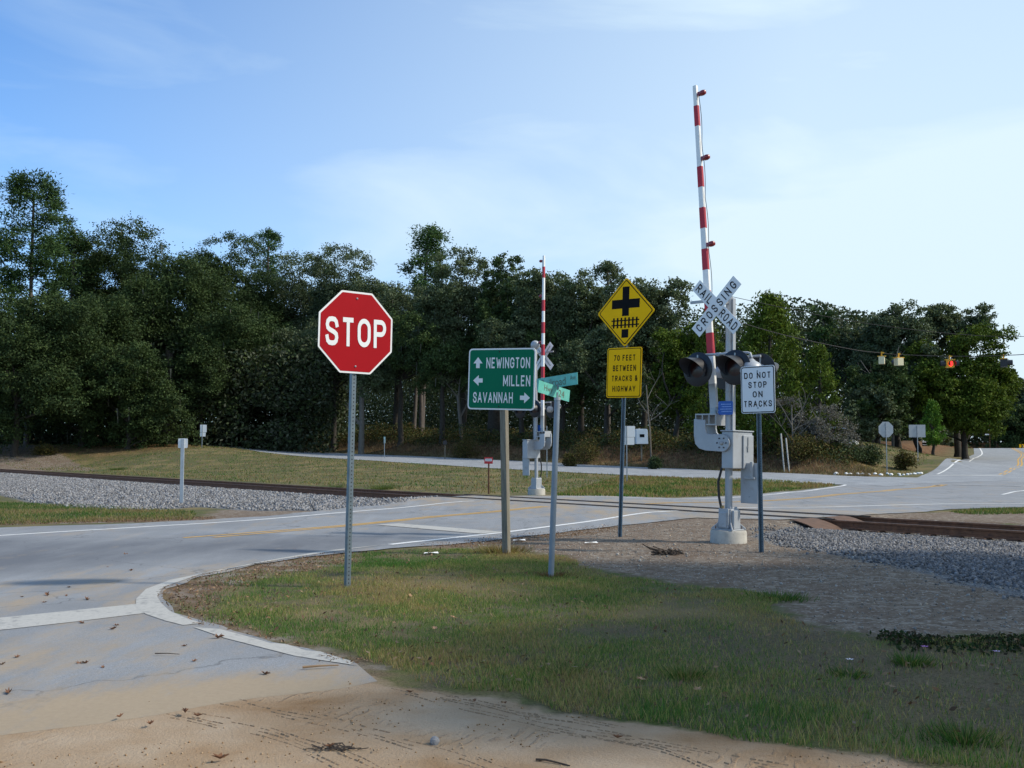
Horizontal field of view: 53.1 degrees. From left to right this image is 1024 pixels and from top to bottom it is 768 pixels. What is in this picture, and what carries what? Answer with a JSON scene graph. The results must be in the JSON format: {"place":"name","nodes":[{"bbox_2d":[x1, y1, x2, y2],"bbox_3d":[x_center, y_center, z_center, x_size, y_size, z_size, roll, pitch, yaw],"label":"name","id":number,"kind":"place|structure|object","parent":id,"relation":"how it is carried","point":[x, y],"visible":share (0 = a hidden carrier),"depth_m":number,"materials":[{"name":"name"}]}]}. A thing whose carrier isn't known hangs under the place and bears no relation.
{"place":"outdoors","nodes":[
{"label":"outdoors","id":0,"kind":"place"},
{"bbox_2d":[0,501,195,524],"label":"grass","id":1,"kind":"structure","parent":0,"point":[85,514],"depth_m":25.54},
{"bbox_2d":[0,435,1023,767],"bbox_3d":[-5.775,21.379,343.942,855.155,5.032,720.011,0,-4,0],"label":"ground","id":2,"kind":"structure","parent":0,"point":[114,743],"depth_m":8.22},
{"bbox_2d":[0,167,85,444],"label":"pine tree","id":3,"kind":"object","parent":2,"relation":"on","point":[42,260],"visible":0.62,"depth_m":99.87,"materials":[{"name":"green plant"}]},
{"bbox_2d":[29,441,62,454],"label":"bush","id":4,"kind":"object","parent":2,"relation":"on","point":[42,449],"visible":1,"depth_m":92.49,"materials":[{"name":"green plant"}]},
{"bbox_2d":[0,285,109,456],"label":"oak tree","id":5,"kind":"object","parent":2,"relation":"on","point":[41,370],"visible":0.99,"depth_m":91.27,"materials":[{"name":"green plant"}]},
{"bbox_2d":[33,214,109,435],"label":"pine tree","id":6,"kind":"object","parent":2,"relation":"on","point":[78,239],"visible":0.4,"depth_m":108.47,"materials":[{"name":"green plant"}]},
{"bbox_2d":[18,288,160,448],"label":"oak tree","id":7,"kind":"object","parent":2,"relation":"on","point":[121,325],"visible":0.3,"depth_m":96.72,"materials":[{"name":"green plant"}]},
{"bbox_2d":[48,226,162,307],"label":"oak tree","id":8,"kind":"object","parent":2,"relation":"on","point":[99,254],"visible":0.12,"depth_m":109.35,"materials":[{"name":"green plant"}]},
{"bbox_2d":[82,336,204,448],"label":"oak tree","id":9,"kind":"object","parent":2,"relation":"on","point":[127,379],"visible":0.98,"depth_m":93.81,"materials":[{"name":"green plant"}]},
{"bbox_2d":[162,350,174,443],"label":"bare tree","id":10,"kind":"object","parent":2,"relation":"on","point":[169,354],"visible":0.31,"depth_m":100.93,"materials":[{"name":"brown wood"}]},
{"bbox_2d":[89,211,260,393],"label":"oak tree","id":11,"kind":"object","parent":2,"relation":"on","point":[194,289],"visible":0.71,"depth_m":102.67,"materials":[{"name":"green plant"}]},
{"bbox_2d":[0,332,358,452],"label":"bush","id":12,"kind":"object","parent":2,"relation":"on","point":[316,421],"visible":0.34,"depth_m":102.73,"materials":[{"name":"green plant"}]},
{"bbox_2d":[178,438,187,502],"bbox_3d":[-9.813,2.693,30.484,0.284,2.143,0.050,0,-4,0],"label":"marker sign","id":13,"kind":"object","parent":2,"relation":"on","point":[182,443],"visible":0.94,"depth_m":30.48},
{"bbox_2d":[139,300,279,444],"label":"oak tree","id":14,"kind":"object","parent":2,"relation":"on","point":[234,315],"visible":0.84,"depth_m":100.59,"materials":[{"name":"green plant"}]},
{"bbox_2d":[0,472,437,510],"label":"ballast","id":15,"kind":"structure","parent":2,"relation":"on","point":[58,490],"depth_m":34.80,"materials":[{"name":"gravel"}]},
{"bbox_2d":[178,229,297,439],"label":"oak tree","id":16,"kind":"object","parent":2,"relation":"on","point":[259,300],"visible":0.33,"depth_m":119.36,"materials":[{"name":"green plant"}]},
{"bbox_2d":[243,226,287,304],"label":"pine tree","id":17,"kind":"object","parent":2,"relation":"on","point":[271,236],"visible":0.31,"depth_m":130.65,"materials":[{"name":"green plant"}]},
{"bbox_2d":[245,304,343,446],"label":"oak tree","id":18,"kind":"object","parent":2,"relation":"on","point":[265,317],"visible":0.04,"depth_m":112.18,"materials":[{"name":"green plant"}]},
{"bbox_2d":[264,250,340,334],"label":"oak tree","id":19,"kind":"object","parent":2,"relation":"on","point":[296,294],"visible":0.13,"depth_m":119.62,"materials":[{"name":"green plant"}]},
{"bbox_2d":[0,516,616,662],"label":"leaf litter","id":20,"kind":"object","parent":2,"relation":"on","point":[202,517],"visible":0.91,"depth_m":13.88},
{"bbox_2d":[271,315,349,451],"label":"oak tree","id":21,"kind":"object","parent":2,"relation":"on","point":[311,332],"visible":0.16,"depth_m":105.45,"materials":[{"name":"green plant"}]},
{"bbox_2d":[305,742,373,752],"bbox_3d":[-0.903,1.939,5.461,0.372,0.011,0.170,-1,-4,11],"label":"needle heap","id":22,"kind":"object","parent":2,"relation":"on","point":[333,747],"visible":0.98,"depth_m":5.46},
{"bbox_2d":[299,242,407,437],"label":"oak tree","id":23,"kind":"object","parent":2,"relation":"on","point":[327,291],"visible":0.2,"depth_m":114.01,"materials":[{"name":"green plant"}]},
{"bbox_2d":[345,374,363,453],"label":"bare tree","id":24,"kind":"object","parent":2,"relation":"on","point":[360,422],"visible":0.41,"depth_m":98.77,"materials":[{"name":"brown wood"}]},
{"bbox_2d":[318,290,392,586],"bbox_3d":[-1.889,0.760,12.073,0.972,3.714,0.092,4,-5,-36],"label":"stop sign","id":25,"kind":"object","parent":2,"relation":"on","point":[354,333],"visible":0.98,"depth_m":12.08,"materials":[{"name":"metal"}]},
{"bbox_2d":[334,322,434,446],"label":"oak tree","id":26,"kind":"object","parent":2,"relation":"on","point":[382,375],"visible":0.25,"depth_m":99.40,"materials":[{"name":"green plant"}]},
{"bbox_2d":[348,273,456,437],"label":"oak tree","id":27,"kind":"object","parent":2,"relation":"on","point":[389,298],"visible":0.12,"depth_m":102.38,"materials":[{"name":"green plant"}]},
{"bbox_2d":[0,442,834,496],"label":"grass","id":28,"kind":"structure","parent":2,"relation":"on","point":[697,484],"depth_m":50.12,"materials":[{"name":"plant"}]},
{"bbox_2d":[396,222,456,429],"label":"pine tree","id":29,"kind":"object","parent":2,"relation":"on","point":[430,246],"visible":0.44,"depth_m":112.25,"materials":[{"name":"green plant"}]},
{"bbox_2d":[384,308,476,444],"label":"oak tree","id":30,"kind":"object","parent":2,"relation":"on","point":[429,358],"visible":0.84,"depth_m":94.91,"materials":[{"name":"green plant"}]},
{"bbox_2d":[0,681,898,767],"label":"sand clods","id":31,"kind":"object","parent":2,"relation":"on","point":[447,758],"visible":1,"depth_m":5.53,"materials":[{"name":"soil"}]},
{"bbox_2d":[447,375,467,438],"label":"bare tree","id":32,"kind":"object","parent":2,"relation":"on","point":[460,414],"visible":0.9,"depth_m":95.02,"materials":[{"name":"brown wood"}]},
{"bbox_2d":[411,244,508,431],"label":"oak tree","id":33,"kind":"object","parent":2,"relation":"on","point":[458,295],"visible":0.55,"depth_m":96.76,"materials":[{"name":"green plant"}]},
{"bbox_2d":[447,436,484,458],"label":"bush","id":34,"kind":"object","parent":2,"relation":"on","point":[464,447],"visible":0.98,"depth_m":87.47,"materials":[{"name":"green plant"}]},
{"bbox_2d":[166,686,788,767],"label":"tyre ridges","id":35,"kind":"object","parent":2,"relation":"on","point":[569,733],"visible":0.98,"depth_m":5.81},
{"bbox_2d":[468,348,535,553],"bbox_3d":[-0.120,1.118,15.844,1.242,3.400,0.137,-3,-4,30],"label":"direction sign","id":36,"kind":"object","parent":2,"relation":"on","point":[502,380],"visible":0.95,"depth_m":15.82,"materials":[{"name":"metal"}]},
{"bbox_2d":[455,542,548,554],"bbox_3d":[-0.129,2.564,15.981,1.540,0.159,1.240,-3,-5,41],"label":"grass tuft","id":37,"kind":"object","parent":2,"relation":"on","point":[494,548],"visible":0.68,"depth_m":15.96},
{"bbox_2d":[469,251,538,433],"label":"oak tree","id":38,"kind":"object","parent":2,"relation":"on","point":[502,310],"visible":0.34,"depth_m":93.89,"materials":[{"name":"green plant"}]},
{"bbox_2d":[474,316,564,438],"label":"oak tree","id":39,"kind":"object","parent":2,"relation":"on","point":[511,339],"visible":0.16,"depth_m":89.42,"materials":[{"name":"green plant"}]},
{"bbox_2d":[493,266,573,430],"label":"oak tree","id":40,"kind":"object","parent":2,"relation":"on","point":[528,306],"visible":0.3,"depth_m":90.47,"materials":[{"name":"green plant"}]},
{"bbox_2d":[513,255,560,494],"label":"railway gate","id":41,"kind":"structure","parent":2,"relation":"on","point":[534,446],"depth_m":36.07,"materials":[{"name":"metal"}]},
{"bbox_2d":[537,372,577,574],"bbox_3d":[0.525,1.242,12.979,0.505,2.777,0.669,2,-4,0],"label":"street name post","id":42,"kind":"object","parent":2,"relation":"on","point":[551,386],"visible":0.98,"depth_m":12.99,"materials":[{"name":"silver metal"}]},
{"bbox_2d":[244,437,873,476],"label":"bank grass","id":43,"kind":"structure","parent":2,"relation":"on","point":[860,466],"depth_m":74.43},
{"bbox_2d":[250,421,869,465],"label":"undergrowth","id":44,"kind":"object","parent":2,"relation":"on","point":[482,434],"visible":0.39,"depth_m":85.50,"materials":[{"name":"green plant"}]},
{"bbox_2d":[523,327,602,436],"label":"oak tree","id":45,"kind":"object","parent":2,"relation":"on","point":[588,392],"visible":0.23,"depth_m":87.65,"materials":[{"name":"green plant"}]},
{"bbox_2d":[541,267,607,436],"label":"oak tree","id":46,"kind":"object","parent":2,"relation":"on","point":[581,307],"visible":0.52,"depth_m":88.88,"materials":[{"name":"green plant"}]},
{"bbox_2d":[565,437,605,464],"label":"bush","id":47,"kind":"object","parent":2,"relation":"on","point":[586,450],"visible":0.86,"depth_m":75.52,"materials":[{"name":"green plant"}]},
{"bbox_2d":[271,294,906,440],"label":"distant wood","id":48,"kind":"object","parent":2,"relation":"on","point":[382,404],"visible":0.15,"depth_m":124.78,"materials":[{"name":"green plant"}]},
{"bbox_2d":[192,443,1001,485],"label":"highway","id":49,"kind":"structure","parent":2,"relation":"on","point":[802,478],"depth_m":64.17,"materials":[{"name":"asphalt"}]},
{"bbox_2d":[176,547,1023,754],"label":"leaf crumbs","id":50,"kind":"object","parent":2,"relation":"on","point":[952,708],"visible":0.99,"depth_m":8.56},
{"bbox_2d":[178,547,1023,767],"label":"grass","id":51,"kind":"structure","parent":2,"relation":"on","point":[505,558],"depth_m":8.18,"materials":[{"name":"plant"}]},
{"bbox_2d":[589,260,623,432],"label":"pine tree","id":52,"kind":"object","parent":2,"relation":"on","point":[609,269],"visible":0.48,"depth_m":96.44,"materials":[{"name":"green plant"}]},
{"bbox_2d":[556,322,657,438],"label":"oak tree","id":53,"kind":"object","parent":2,"relation":"on","point":[598,342],"visible":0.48,"depth_m":83.20,"materials":[{"name":"green plant"}]},
{"bbox_2d":[598,278,653,536],"bbox_3d":[2.072,0.543,19.048,1.286,5.067,0.064,-1,-5,42],"label":"warning sign","id":54,"kind":"object","parent":2,"relation":"on","point":[626,312],"visible":0.99,"depth_m":19.07,"materials":[{"name":"metal"}]},
{"bbox_2d":[625,426,634,480],"bbox_3d":[5.522,3.396,48.295,0.579,2.834,0.050,0,-4,0],"label":"sign","id":55,"kind":"object","parent":2,"relation":"on","point":[629,434],"visible":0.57,"depth_m":48.36,"materials":[{"name":"metal"}]},
{"bbox_2d":[635,429,647,460],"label":"mailbox","id":56,"kind":"object","parent":2,"relation":"on","point":[641,436],"visible":0.94,"depth_m":73.42,"materials":[{"name":"white paint"}]},
{"bbox_2d":[599,274,694,428],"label":"oak tree","id":57,"kind":"object","parent":2,"relation":"on","point":[654,296],"visible":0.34,"depth_m":85.07,"materials":[{"name":"green plant"}]},
{"bbox_2d":[638,369,678,457],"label":"bare tree","id":58,"kind":"object","parent":2,"relation":"on","point":[648,410],"visible":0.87,"depth_m":74.03,"materials":[{"name":"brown wood"}]},
{"bbox_2d":[642,543,683,554],"bbox_3d":[2.307,2.521,15.653,0.640,0.174,0.186,0,-4,0],"label":"heap of twigs","id":59,"kind":"object","parent":2,"relation":"on","point":[657,551],"visible":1,"depth_m":15.65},
{"bbox_2d":[644,317,707,438],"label":"oak tree","id":60,"kind":"object","parent":2,"relation":"on","point":[675,384],"visible":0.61,"depth_m":79.97,"materials":[{"name":"green plant"}]},
{"bbox_2d":[655,660,726,683],"bbox_3d":[1.275,2.030,7.220,0.556,0.098,0.533,0,-4,0],"label":"grass tuft","id":61,"kind":"object","parent":2,"relation":"on","point":[680,672],"visible":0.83,"depth_m":7.23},
{"bbox_2d":[681,308,737,445],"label":"cedar tree","id":62,"kind":"object","parent":2,"relation":"on","point":[700,341],"visible":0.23,"depth_m":71.99,"materials":[{"name":"green plant"}]},
{"bbox_2d":[420,522,1023,634],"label":"gravel","id":63,"kind":"structure","parent":2,"relation":"on","point":[870,608],"depth_m":13.87,"materials":[{"name":"gravel"}]},
{"bbox_2d":[679,85,778,543],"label":"railway gate","id":64,"kind":"structure","parent":2,"relation":"on","point":[730,442],"depth_m":17.85,"materials":[{"name":"metal"}]},
{"bbox_2d":[741,365,775,552],"bbox_3d":[3.901,1.300,16.130,0.605,3.179,0.063,-4,-5,44],"label":"regulatory sign","id":65,"kind":"object","parent":2,"relation":"on","point":[758,390],"visible":1,"depth_m":16.15,"materials":[{"name":"metal"}]},
{"bbox_2d":[718,289,819,445],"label":"cedar tree","id":66,"kind":"object","parent":2,"relation":"on","point":[769,317],"visible":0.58,"depth_m":69.39,"materials":[{"name":"green plant"}]},
{"bbox_2d":[741,588,819,602],"bbox_3d":[2.918,2.302,11.193,0.856,0.083,0.930,-1,-4,16],"label":"grass tuft","id":67,"kind":"object","parent":2,"relation":"on","point":[788,597],"visible":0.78,"depth_m":11.09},
{"bbox_2d":[769,428,821,461],"bbox_3d":[18.249,3.909,65.038,3.216,2.138,3.086,3,-5,-39],"label":"bush","id":68,"kind":"object","parent":2,"relation":"on","point":[808,449],"visible":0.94,"depth_m":64.52,"materials":[{"name":"green plant"}]},
{"bbox_2d":[770,386,825,444],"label":"bare tree","id":69,"kind":"object","parent":2,"relation":"on","point":[791,422],"visible":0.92,"depth_m":65.96,"materials":[{"name":"grey wood"}]},
{"bbox_2d":[789,342,848,447],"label":"cedar tree","id":70,"kind":"object","parent":2,"relation":"on","point":[816,355],"visible":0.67,"depth_m":67.84,"materials":[{"name":"green plant"}]},
{"bbox_2d":[775,395,868,449],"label":"dead brush","id":71,"kind":"object","parent":2,"relation":"on","point":[814,430],"visible":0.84,"depth_m":66.48,"materials":[{"name":"brown plant"}]},
{"bbox_2d":[801,304,844,401],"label":"pine tree","id":72,"kind":"object","parent":2,"relation":"on","point":[826,330],"visible":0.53,"depth_m":97.95,"materials":[{"name":"green plant"}]},
{"bbox_2d":[817,432,875,460],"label":"bush","id":73,"kind":"object","parent":2,"relation":"on","point":[857,453],"visible":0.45,"depth_m":65.88,"materials":[{"name":"green plant"}]},
{"bbox_2d":[821,664,881,679],"bbox_3d":[2.471,2.070,7.364,0.511,0.065,0.387,-1,-4,16],"label":"grass tuft","id":74,"kind":"object","parent":2,"relation":"on","point":[854,675],"visible":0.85,"depth_m":7.39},
{"bbox_2d":[820,325,883,391],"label":"oak tree","id":75,"kind":"object","parent":2,"relation":"on","point":[847,344],"visible":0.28,"depth_m":96.46,"materials":[{"name":"green plant"}]},
{"bbox_2d":[805,442,934,475],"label":"knoll grass","id":76,"kind":"structure","parent":2,"relation":"on","point":[878,444],"depth_m":67.37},
{"bbox_2d":[859,440,885,465],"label":"bush","id":77,"kind":"object","parent":2,"relation":"on","point":[873,453],"visible":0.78,"depth_m":67.49,"materials":[{"name":"green plant"}]},
{"bbox_2d":[842,382,903,443],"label":"oak tree","id":78,"kind":"object","parent":2,"relation":"on","point":[868,428],"visible":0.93,"depth_m":83.48,"materials":[{"name":"green plant"}]},
{"bbox_2d":[837,353,918,443],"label":"oak tree","id":79,"kind":"object","parent":2,"relation":"on","point":[898,378],"visible":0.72,"depth_m":84.86,"materials":[{"name":"green plant"}]},
{"bbox_2d":[879,422,892,470],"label":"stop sign","id":80,"kind":"object","parent":2,"relation":"on","point":[886,429],"visible":0.88,"depth_m":65.08,"materials":[{"name":"metal"}]},
{"bbox_2d":[750,522,1023,599],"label":"ballast","id":81,"kind":"structure","parent":2,"relation":"on","point":[971,555],"depth_m":16.08,"materials":[{"name":"gravel"}]},
{"bbox_2d":[0,469,1023,541],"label":"railway track","id":82,"kind":"structure","parent":81,"relation":"on","point":[987,531],"depth_m":23.44,"materials":[{"name":"metal"}]},
{"bbox_2d":[839,298,942,447],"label":"oak tree","id":83,"kind":"object","parent":2,"relation":"on","point":[890,339],"visible":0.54,"depth_m":90.81,"materials":[{"name":"green plant"}]},
{"bbox_2d":[889,446,919,469],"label":"bush","id":84,"kind":"object","parent":2,"relation":"on","point":[903,460],"visible":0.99,"depth_m":67.53,"materials":[{"name":"green plant"}]},
{"bbox_2d":[887,647,938,667],"bbox_3d":[3.011,2.068,7.728,0.386,0.104,0.417,1,-4,-15],"label":"grass tuft","id":85,"kind":"object","parent":2,"relation":"on","point":[900,660],"visible":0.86,"depth_m":7.68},
{"bbox_2d":[883,342,948,453],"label":"oak tree","id":86,"kind":"object","parent":2,"relation":"on","point":[933,350],"visible":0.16,"depth_m":88.24,"materials":[{"name":"green plant"}]},
{"bbox_2d":[909,425,925,457],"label":"road sign","id":87,"kind":"object","parent":2,"relation":"on","point":[917,431],"visible":0.94,"depth_m":71.33,"materials":[{"name":"metal"}]},
{"bbox_2d":[916,399,947,454],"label":"cedar tree","id":88,"kind":"object","parent":2,"relation":"on","point":[927,420],"visible":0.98,"depth_m":76.69,"materials":[{"name":"green plant"}]},
{"bbox_2d":[866,628,1023,655],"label":"ground cover","id":89,"kind":"object","parent":2,"relation":"on","point":[908,638],"visible":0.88,"depth_m":8.47,"materials":[{"name":"green plant"}]},
{"bbox_2d":[887,714,1015,749],"bbox_3d":[2.462,1.940,5.729,0.648,0.107,0.546,-3,-4,34],"label":"grass tuft","id":90,"kind":"object","parent":2,"relation":"on","point":[949,737],"visible":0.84,"depth_m":5.67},
{"bbox_2d":[922,300,998,456],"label":"oak tree","id":91,"kind":"object","parent":2,"relation":"on","point":[949,320],"visible":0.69,"depth_m":93.60,"materials":[{"name":"green plant"}]},
{"bbox_2d":[899,368,1023,447],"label":"distant wood","id":92,"kind":"object","parent":2,"relation":"on","point":[948,441],"visible":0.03,"depth_m":161.16,"materials":[{"name":"green plant"}]},
{"bbox_2d":[900,318,1023,458],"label":"oak tree","id":93,"kind":"object","parent":2,"relation":"on","point":[977,396],"visible":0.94,"depth_m":86.51,"materials":[{"name":"green plant"}]},
{"bbox_2d":[951,506,1023,514],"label":"grass","id":94,"kind":"structure","parent":2,"relation":"on","point":[996,510],"depth_m":26.36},
{"bbox_2d":[986,403,1023,447],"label":"oak tree","id":95,"kind":"object","parent":2,"relation":"on","point":[1013,437],"visible":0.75,"depth_m":136.71,"materials":[{"name":"green plant"}]},
{"bbox_2d":[0,477,1023,734],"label":"road","id":96,"kind":"structure","parent":0,"point":[48,679],"depth_m":13.54,"materials":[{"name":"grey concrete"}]},
{"bbox_2d":[0,604,143,629],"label":"stop line","id":97,"kind":"object","parent":96,"relation":"on","point":[12,622],"visible":1,"depth_m":9.81,"materials":[{"name":"white paint"}]},
{"bbox_2d":[0,501,462,535],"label":"edge line","id":98,"kind":"object","parent":96,"relation":"on","point":[227,521],"visible":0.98,"depth_m":22.71,"materials":[{"name":"white paint"}]},
{"bbox_2d":[136,544,384,624],"bbox_3d":[-3.277,2.451,13.394,1.639,0.010,8.031,0,-4,6],"label":"curved edge line","id":99,"kind":"object","parent":96,"relation":"on","point":[148,602],"visible":0.99,"depth_m":10.70,"materials":[{"name":"white paint"}]},
{"bbox_2d":[195,627,351,663],"bbox_3d":[-2.031,2.136,8.433,2.325,0.003,0.233,-3,-5,43],"label":"curved edge line","id":100,"kind":"object","parent":96,"relation":"on","point":[288,649],"visible":0.96,"depth_m":8.28,"materials":[{"name":"white paint"}]},
{"bbox_2d":[182,506,540,537],"bbox_3d":[-2.618,3.049,23.215,0.434,0.060,11.502,-3,-4,35],"label":"line","id":101,"kind":"object","parent":96,"relation":"on","point":[352,524],"visible":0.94,"depth_m":21.51,"materials":[{"name":"yellow paint"}]},
{"bbox_2d":[218,506,548,536],"bbox_3d":[-2.346,3.050,23.239,0.443,0.060,11.111,-3,-4,35],"label":"line","id":102,"kind":"object","parent":96,"relation":"on","point":[370,523],"visible":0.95,"depth_m":22.09,"materials":[{"name":"yellow paint"}]},
{"bbox_2d":[378,523,498,533],"bbox_3d":[-1.517,2.916,20.740,0.600,0.001,3.283,4,-5,-44],"label":"stop line","id":103,"kind":"object","parent":96,"relation":"on","point":[441,528],"visible":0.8,"depth_m":20.63,"materials":[{"name":"white paint"}]},
{"bbox_2d":[392,511,665,544],"bbox_3d":[1.064,2.946,21.669,0.692,0.072,10.881,-3,-5,38],"label":"edge line","id":104,"kind":"object","parent":96,"relation":"on","point":[521,529],"visible":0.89,"depth_m":20.17,"materials":[{"name":"white paint"}]},
{"bbox_2d":[0,0,1023,441],"label":"sky","id":105,"kind":"structure","parent":0,"point":[868,155],"materials":[{"name":"blue"}]},
{"bbox_2d":[590,616,1023,751],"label":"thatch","id":106,"kind":"object","parent":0,"point":[833,673],"visible":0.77,"depth_m":7.71,"materials":[{"name":"beige plant"}]},
{"bbox_2d":[740,322,1023,356],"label":"span wire","id":107,"kind":"object","parent":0,"point":[878,352],"visible":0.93,"depth_m":50.85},
{"bbox_2d":[917,448,1023,481],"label":"hill road","id":108,"kind":"structure","parent":0,"point":[991,463],"depth_m":68.32,"materials":[{"name":"asphalt"}]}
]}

